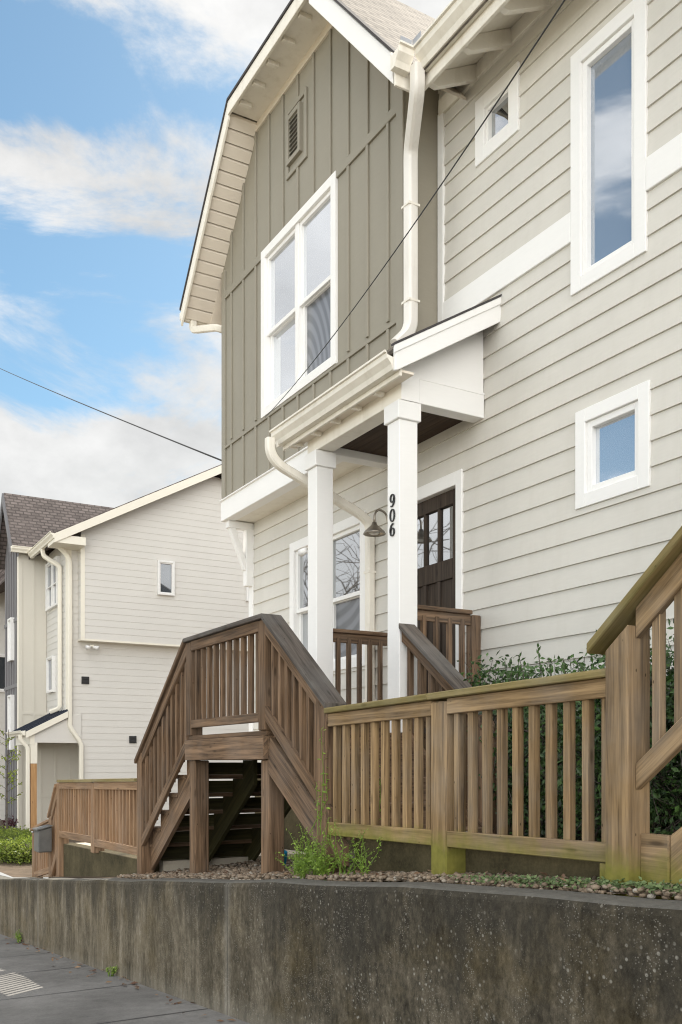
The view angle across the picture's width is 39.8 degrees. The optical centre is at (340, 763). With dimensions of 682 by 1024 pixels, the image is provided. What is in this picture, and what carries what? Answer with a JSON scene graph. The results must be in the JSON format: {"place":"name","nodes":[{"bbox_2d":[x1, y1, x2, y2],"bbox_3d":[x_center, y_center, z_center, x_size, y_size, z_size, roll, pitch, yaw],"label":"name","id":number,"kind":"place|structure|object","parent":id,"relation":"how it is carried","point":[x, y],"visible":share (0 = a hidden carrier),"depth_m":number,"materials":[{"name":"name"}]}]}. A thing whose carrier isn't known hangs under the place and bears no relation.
{"place":"outdoors","nodes":[
{"label":"outdoors","id":0,"kind":"place"},
{"bbox_2d":[0,934,249,1023],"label":"sidewalk","id":1,"kind":"structure","parent":0,"point":[109,1003],"depth_m":7.76,"materials":[{"name":"grey concrete"}]},
{"bbox_2d":[15,929,22,942],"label":"weed","id":2,"kind":"object","parent":1,"relation":"on","point":[18,936],"visible":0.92,"depth_m":12.74,"materials":[{"name":"green plant"}]},
{"bbox_2d":[0,942,207,1023],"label":"sidewalk joint","id":3,"kind":"object","parent":1,"relation":"on","point":[95,988],"visible":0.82,"depth_m":7.99,"materials":[{"name":"grey concrete"}]},
{"bbox_2d":[106,965,118,976],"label":"weed","id":4,"kind":"object","parent":1,"relation":"on","point":[112,970],"visible":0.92,"depth_m":8.99,"materials":[{"name":"green plant"}]},
{"bbox_2d":[4,869,636,1021],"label":"fallen leaves","id":5,"kind":"object","parent":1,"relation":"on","point":[356,871],"visible":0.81,"depth_m":6.98,"materials":[{"name":"brown plant"}]},
{"bbox_2d":[78,842,305,879],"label":"side path","id":6,"kind":"structure","parent":0,"point":[171,865],"depth_m":9.91,"materials":[{"name":"concrete"}]},
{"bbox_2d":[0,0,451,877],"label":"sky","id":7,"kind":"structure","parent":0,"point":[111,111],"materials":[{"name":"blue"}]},
{"bbox_2d":[309,729,329,834],"bbox_3d":[-0.137,0.115,6.196,0.114,0.713,0.198,0,0,-30],"label":"weed","id":8,"kind":"object","parent":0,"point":[323,784],"visible":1,"depth_m":6.17,"materials":[{"name":"green plant"}]},
{"bbox_2d":[0,820,674,896],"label":"yard ground","id":9,"kind":"structure","parent":0,"point":[14,869],"depth_m":15.27,"materials":[{"name":"brown soil"}]},
{"bbox_2d":[0,570,4,819],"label":"distant house","id":10,"kind":"structure","parent":9,"relation":"on","point":[2,685],"depth_m":34.42,"materials":[{"name":"beige paint"}]},
{"bbox_2d":[0,654,4,691],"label":"window","id":11,"kind":"structure","parent":10,"relation":"in","point":[2,656],"depth_m":34.39,"materials":[{"name":"white plastic"}]},
{"bbox_2d":[0,815,17,830],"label":"purple plant","id":12,"kind":"object","parent":9,"relation":"on","point":[13,823],"visible":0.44,"depth_m":24.02,"materials":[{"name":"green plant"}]},
{"bbox_2d":[0,730,22,828],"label":"young tree","id":13,"kind":"object","parent":9,"relation":"on","point":[8,773],"visible":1,"depth_m":22.20,"materials":[{"name":"green plant"}]},
{"bbox_2d":[0,824,29,834],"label":"hedge bush","id":14,"kind":"object","parent":9,"relation":"on","point":[12,829],"visible":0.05,"depth_m":20.09,"materials":[{"name":"green plant"}]},
{"bbox_2d":[0,829,31,864],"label":"hedge bush","id":15,"kind":"object","parent":9,"relation":"on","point":[18,849],"visible":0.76,"depth_m":16.89,"materials":[{"name":"green plant"}]},
{"bbox_2d":[0,829,31,841],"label":"hedge bush","id":16,"kind":"object","parent":9,"relation":"on","point":[7,834],"visible":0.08,"depth_m":18.56,"materials":[{"name":"green plant"}]},
{"bbox_2d":[64,842,158,878],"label":"path wall","id":17,"kind":"structure","parent":9,"relation":"on","point":[81,860],"depth_m":11.14,"materials":[{"name":"concrete"}]},
{"bbox_2d":[30,778,136,877],"bbox_3d":[-3.276,1.050,11.774,0.160,1.800,4.950,0,0,-30],"label":"picket fence","id":18,"kind":"object","parent":17,"relation":"on","point":[99,814],"visible":0.83,"depth_m":11.20,"materials":[{"name":"brown wood"}]},
{"bbox_2d":[31,824,52,852],"bbox_3d":[-4.070,1.018,12.794,0.236,0.364,0.290,0,0,-30],"label":"mailbox","id":19,"kind":"object","parent":18,"relation":"attached to","point":[43,839],"visible":1,"depth_m":12.70,"materials":[{"name":"grey paint"}]},
{"bbox_2d":[0,464,254,830],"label":"gabled house","id":20,"kind":"structure","parent":9,"relation":"on","point":[137,590],"depth_m":26.27,"materials":[{"name":"beige paint"}]},
{"bbox_2d":[7,617,13,661],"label":"window","id":21,"kind":"structure","parent":20,"relation":"in","point":[10,625],"depth_m":27.40,"materials":[{"name":"white plastic"}]},
{"bbox_2d":[7,695,13,749],"bbox_3d":[-9.663,-1.200,27.607,0.130,1.600,0.500,0,0,-30],"label":"window","id":22,"kind":"structure","parent":20,"relation":"in","point":[10,698],"depth_m":27.40,"materials":[{"name":"white plastic"}]},
{"bbox_2d":[46,656,55,693],"bbox_3d":[-8.182,-2.506,26.611,0.130,1.012,0.718,0,0,-30],"label":"window","id":23,"kind":"structure","parent":20,"relation":"in","point":[50,661],"depth_m":26.59,"materials":[{"name":"white plastic"}]},
{"bbox_2d":[45,556,59,611],"bbox_3d":[-8.085,-5.027,26.443,0.130,1.340,1.315,0,0,-30],"label":"window","id":24,"kind":"structure","parent":20,"relation":"in","point":[51,572],"depth_m":26.41,"materials":[{"name":"white plastic"}]},
{"bbox_2d":[85,645,98,649],"bbox_3d":[-6.682,-3.116,25.297,0.381,0.149,0.202,0,0,-30],"label":"flood lamp","id":25,"kind":"object","parent":20,"relation":"attached to","point":[87,647],"visible":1,"depth_m":25.28,"materials":[{"name":"paint"}]},
{"bbox_2d":[157,560,174,595],"bbox_3d":[-4.878,-5.152,26.213,0.483,0.950,0.130,0,0,-30],"label":"window","id":26,"kind":"structure","parent":20,"relation":"in","point":[165,569],"depth_m":26.21,"materials":[{"name":"white plastic"}]},
{"bbox_2d":[246,587,248,601],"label":"window","id":27,"kind":"structure","parent":20,"relation":"in","point":[247,588],"depth_m":27.40,"materials":[{"name":"white plastic"}]},
{"bbox_2d":[134,613,496,880],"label":"porch stairs","id":28,"kind":"structure","parent":9,"relation":"on","point":[296,692],"depth_m":7.52,"materials":[{"name":"brown wood"}]},
{"bbox_2d":[333,628,387,732],"bbox_3d":[0.168,-0.793,9.184,0.645,0.994,0.110,0,0,-30],"label":"porch railing","id":29,"kind":"object","parent":28,"relation":"on","point":[359,638],"visible":0.64,"depth_m":9.15,"materials":[{"name":"brown wood"}]},
{"bbox_2d":[417,605,480,727],"bbox_3d":[0.885,-0.778,7.967,0.670,1.064,0.115,0,0,-30],"label":"porch railing","id":30,"kind":"object","parent":28,"relation":"on","point":[448,617],"visible":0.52,"depth_m":8.00,"materials":[{"name":"brown wood"}]},
{"bbox_2d":[0,875,681,1023],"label":"retaining wall","id":31,"kind":"structure","parent":9,"relation":"on","point":[288,951],"depth_m":5.04,"materials":[{"name":"concrete"}]},
{"bbox_2d":[117,851,681,899],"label":"gravel","id":32,"kind":"structure","parent":9,"relation":"on","point":[217,871],"depth_m":5.42,"materials":[{"name":"grey gravel"}]},
{"bbox_2d":[284,850,287,865],"bbox_3d":[-0.494,0.730,7.358,0.135,0.146,0.204,0,0,-12],"label":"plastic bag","id":33,"kind":"object","parent":32,"relation":"on","point":[285,855],"visible":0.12,"depth_m":7.28,"materials":[{"name":"blue plastic"}]},
{"bbox_2d":[275,832,320,874],"bbox_3d":[-0.252,0.622,6.381,0.402,0.329,0.240,0,0,32],"label":"weed","id":34,"kind":"object","parent":32,"relation":"on","point":[296,855],"visible":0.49,"depth_m":6.36,"materials":[{"name":"green plant"}]},
{"bbox_2d":[275,848,333,878],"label":"weed","id":35,"kind":"object","parent":32,"relation":"on","point":[304,869],"visible":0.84,"depth_m":6.16,"materials":[{"name":"green plant"}]},
{"bbox_2d":[286,821,354,874],"bbox_3d":[-0.148,0.555,6.158,0.541,0.416,0.262,0,0,38],"label":"weed","id":36,"kind":"object","parent":32,"relation":"on","point":[308,855],"visible":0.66,"depth_m":6.17,"materials":[{"name":"green plant"}]},
{"bbox_2d":[305,841,350,880],"bbox_3d":[-0.097,0.613,5.912,0.248,0.266,0.432,0,0,-19],"label":"weed","id":37,"kind":"object","parent":32,"relation":"on","point":[323,867],"visible":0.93,"depth_m":5.98,"materials":[{"name":"green plant"}]},
{"bbox_2d":[318,817,374,874],"bbox_3d":[0.049,0.529,5.777,0.361,0.388,0.170,0,0,34],"label":"weed","id":38,"kind":"object","parent":32,"relation":"on","point":[344,864],"visible":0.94,"depth_m":5.81,"materials":[{"name":"green plant"}]},
{"bbox_2d":[343,831,381,874],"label":"weed","id":39,"kind":"object","parent":32,"relation":"on","point":[362,866],"visible":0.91,"depth_m":5.64,"materials":[{"name":"green plant"}]},
{"bbox_2d":[457,653,549,826],"bbox_3d":[1.159,-0.114,7.440,0.698,1.473,0.972,0,0,-30],"label":"evergreen shrub","id":40,"kind":"object","parent":32,"relation":"on","point":[482,683],"visible":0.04,"depth_m":7.32,"materials":[{"name":"green plant"}]},
{"bbox_2d":[439,872,681,896],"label":"ground cover","id":41,"kind":"object","parent":32,"relation":"on","point":[676,887],"visible":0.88,"depth_m":4.02,"materials":[{"name":"green plant"}]},
{"bbox_2d":[179,0,681,881],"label":"town house","id":42,"kind":"structure","parent":9,"relation":"on","point":[487,390],"depth_m":8.01,"materials":[{"name":"beige paint"}]},
{"bbox_2d":[0,368,221,460],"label":"power cable","id":43,"kind":"object","parent":42,"relation":"attached to","point":[127,422],"visible":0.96,"depth_m":16.69,"materials":[{"name":"black rubber"}]},
{"bbox_2d":[261,171,337,418],"bbox_3d":[-0.442,-5.000,10.276,0.130,1.940,1.760,0,0,-30],"label":"window","id":44,"kind":"structure","parent":42,"relation":"in","point":[299,267],"depth_m":10.22,"materials":[{"name":"white paint"}]},
{"bbox_2d":[298,547,307,556],"bbox_3d":[-0.301,-2.034,9.124,0.191,0.108,0.142,0,0,31],"label":"security light","id":45,"kind":"object","parent":42,"relation":"attached to","point":[302,552],"visible":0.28,"depth_m":9.10,"materials":[{"name":"white plastic"}]},
{"bbox_2d":[289,511,365,670],"bbox_3d":[-0.128,-1.810,10.492,0.130,1.600,1.720,0,0,-30],"label":"window","id":46,"kind":"structure","parent":42,"relation":"in","point":[348,537],"depth_m":10.27,"materials":[{"name":"white paint"}]},
{"bbox_2d":[363,509,387,536],"bbox_3d":[0.371,-2.363,9.221,0.327,0.259,0.224,0,0,-30],"label":"wall lamp","id":47,"kind":"object","parent":42,"relation":"attached to","point":[374,529],"visible":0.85,"depth_m":9.18,"materials":[{"name":"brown metal"}]},
{"bbox_2d":[389,494,394,535],"bbox_3d":[0.420,-2.035,7.719,0.010,0.346,0.075,0,0,-30],"label":"house number","id":48,"kind":"object","parent":42,"relation":"attached to","point":[391,520],"visible":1,"depth_m":7.72,"materials":[{"name":"black plastic"}]},
{"bbox_2d":[266,0,564,415],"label":"drop cable","id":49,"kind":"object","parent":42,"relation":"attached to","point":[558,9],"visible":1,"depth_m":5.17,"materials":[{"name":"black rubber"}]},
{"bbox_2d":[417,488,454,732],"bbox_3d":[0.858,-1.370,8.815,0.040,2.220,0.910,0,0,-30],"label":"front door","id":50,"kind":"structure","parent":42,"relation":"in","point":[435,515],"depth_m":8.72,"materials":[{"name":"brown wood"}]},
{"bbox_2d":[475,61,519,167],"bbox_3d":[1.352,-5.430,7.928,0.130,0.560,0.560,0,0,-30],"label":"window","id":51,"kind":"structure","parent":42,"relation":"in","point":[503,122],"depth_m":7.92,"materials":[{"name":"white paint"}]},
{"bbox_2d":[570,0,647,295],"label":"window","id":52,"kind":"structure","parent":42,"relation":"in","point":[609,84],"depth_m":6.86,"materials":[{"name":"white paint"}]},
{"bbox_2d":[575,380,651,509],"bbox_3d":[1.995,-2.275,6.815,0.130,0.730,0.710,0,0,-30],"label":"window","id":53,"kind":"structure","parent":42,"relation":"in","point":[613,443],"depth_m":6.81,"materials":[{"name":"white paint"}]},
{"bbox_2d":[324,668,605,893],"bbox_3d":[0.576,0.172,5.107,0.167,1.155,2.480,0,0,-30],"label":"picket fence","id":54,"kind":"object","parent":9,"relation":"on","point":[447,837],"visible":0.84,"depth_m":4.88,"materials":[{"name":"brown wood"}]},
{"bbox_2d":[355,838,603,893],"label":"curb wall","id":55,"kind":"structure","parent":9,"relation":"on","point":[400,857],"depth_m":5.00,"materials":[{"name":"concrete"}]},
{"bbox_2d":[379,765,380,819],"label":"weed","id":56,"kind":"object","parent":55,"relation":"on","point":[380,794],"visible":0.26,"depth_m":5.87,"materials":[{"name":"green plant"}]},
{"bbox_2d":[463,643,568,836],"bbox_3d":[1.315,-0.082,6.871,0.943,1.578,1.159,0,0,-30],"label":"evergreen shrub","id":57,"kind":"object","parent":9,"relation":"on","point":[509,674],"visible":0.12,"depth_m":6.76,"materials":[{"name":"green plant"}]},
{"bbox_2d":[494,648,652,841],"bbox_3d":[1.566,-0.054,6.221,0.989,1.441,1.170,0,0,-30],"label":"evergreen shrub","id":58,"kind":"object","parent":9,"relation":"on","point":[542,792],"visible":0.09,"depth_m":6.27,"materials":[{"name":"green plant"}]},
{"bbox_2d":[524,652,681,841],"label":"evergreen shrub","id":59,"kind":"object","parent":9,"relation":"on","point":[578,788],"visible":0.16,"depth_m":5.47,"materials":[{"name":"green plant"}]},
{"bbox_2d":[578,618,681,834],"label":"evergreen shrub","id":60,"kind":"object","parent":9,"relation":"on","point":[669,802],"visible":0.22,"depth_m":4.99,"materials":[{"name":"green plant"}]},
{"bbox_2d":[587,526,681,900],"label":"neighbour stairs","id":61,"kind":"structure","parent":9,"relation":"on","point":[635,764],"depth_m":3.88,"materials":[{"name":"brown wood"}]}
]}

